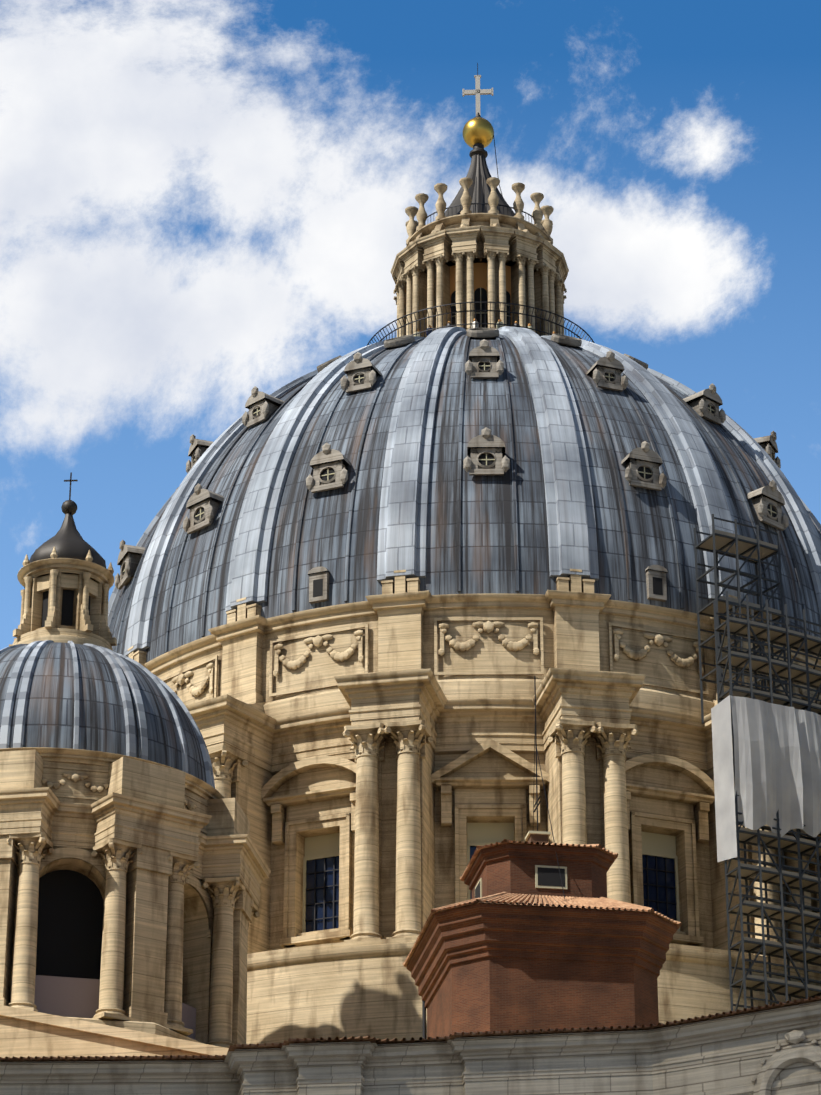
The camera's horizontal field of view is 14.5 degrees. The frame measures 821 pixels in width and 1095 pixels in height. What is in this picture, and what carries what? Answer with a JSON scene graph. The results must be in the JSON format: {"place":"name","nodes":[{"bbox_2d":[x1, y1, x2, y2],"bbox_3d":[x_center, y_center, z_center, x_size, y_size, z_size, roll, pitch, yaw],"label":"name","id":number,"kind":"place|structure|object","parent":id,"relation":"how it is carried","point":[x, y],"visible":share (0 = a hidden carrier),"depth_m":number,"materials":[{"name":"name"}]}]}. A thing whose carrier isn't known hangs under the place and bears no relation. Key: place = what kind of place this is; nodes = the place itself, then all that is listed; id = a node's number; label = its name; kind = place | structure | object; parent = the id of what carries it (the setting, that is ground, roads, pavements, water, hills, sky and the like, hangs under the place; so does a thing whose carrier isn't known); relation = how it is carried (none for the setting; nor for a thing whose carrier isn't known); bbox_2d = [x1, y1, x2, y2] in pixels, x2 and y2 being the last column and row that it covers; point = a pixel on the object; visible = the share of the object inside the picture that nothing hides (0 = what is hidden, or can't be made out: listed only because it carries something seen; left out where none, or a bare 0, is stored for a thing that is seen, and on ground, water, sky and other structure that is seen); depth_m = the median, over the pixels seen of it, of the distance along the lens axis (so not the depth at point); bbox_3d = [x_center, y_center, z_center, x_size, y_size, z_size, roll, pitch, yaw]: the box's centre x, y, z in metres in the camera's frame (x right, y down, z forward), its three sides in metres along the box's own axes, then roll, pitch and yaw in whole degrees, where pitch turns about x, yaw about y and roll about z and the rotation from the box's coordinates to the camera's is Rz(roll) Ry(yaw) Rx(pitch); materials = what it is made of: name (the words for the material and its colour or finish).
{"place":"outdoors","nodes":[
{"label":"outdoors","id":0,"kind":"place"},
{"bbox_2d":[0,0,820,649],"label":"sky","id":1,"kind":"structure","parent":0,"point":[203,203],"materials":[{"name":"blue"}]},
{"bbox_3d":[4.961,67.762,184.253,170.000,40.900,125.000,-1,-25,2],"label":"basilica body","id":2,"kind":"object","parent":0,"visible":0},
{"bbox_2d":[0,1005,228,1057],"bbox_3d":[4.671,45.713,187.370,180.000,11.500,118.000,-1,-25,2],"label":"sloped roof","id":3,"kind":"structure","parent":2,"relation":"on","point":[26,1033],"depth_m":139.84,"materials":[{"name":"stone"}]},
{"bbox_2d":[0,472,270,1047],"bbox_3d":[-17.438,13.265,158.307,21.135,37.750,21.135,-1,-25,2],"label":"smaller domed tower","id":4,"kind":"structure","parent":2,"relation":"on","point":[135,870],"depth_m":150.72,"materials":[{"name":"stone"}]},
{"bbox_2d":[0,996,820,1094],"bbox_3d":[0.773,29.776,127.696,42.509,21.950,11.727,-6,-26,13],"label":"attic wall","id":5,"kind":"structure","parent":2,"relation":"attached to","point":[772,1049],"depth_m":127.78,"materials":[{"name":"stone"}]},
{"bbox_2d":[128,569,820,1043],"bbox_3d":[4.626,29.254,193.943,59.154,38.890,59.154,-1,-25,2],"label":"drum","id":6,"kind":"object","parent":2,"relation":"on","point":[372,765],"visible":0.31,"depth_m":175.39,"materials":[{"name":"stone"}]},
{"bbox_2d":[108,326,820,662],"bbox_3d":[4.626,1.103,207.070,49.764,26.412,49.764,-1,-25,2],"label":"dome","id":7,"kind":"structure","parent":6,"relation":"on","point":[560,497],"depth_m":186.56,"materials":[{"name":"grey metal"}]},
{"bbox_2d":[115,328,788,603],"bbox_3d":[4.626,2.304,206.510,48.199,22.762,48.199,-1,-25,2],"label":"dormer windows","id":8,"kind":"structure","parent":7,"relation":"attached to","point":[484,361],"depth_m":190.70,"materials":[{"name":"stone"}]},
{"bbox_2d":[367,63,593,345],"bbox_3d":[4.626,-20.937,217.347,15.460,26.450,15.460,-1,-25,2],"label":"lantern","id":9,"kind":"object","parent":7,"relation":"on","point":[478,253],"visible":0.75,"depth_m":211.73,"materials":[{"name":"stone"}]},
{"bbox_2d":[402,676,681,1038],"bbox_3d":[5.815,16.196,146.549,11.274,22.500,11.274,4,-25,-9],"label":"turret","id":10,"kind":"object","parent":2,"relation":"on","point":[537,931],"visible":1,"depth_m":140.95,"materials":[{"name":"brick"}]},
{"bbox_2d":[694,514,820,1010],"bbox_3d":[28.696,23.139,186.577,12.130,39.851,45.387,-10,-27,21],"label":"scaffolding","id":11,"kind":"object","parent":2,"relation":"on","point":[772,759],"visible":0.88,"depth_m":171.59,"materials":[{"name":"grey metal"}]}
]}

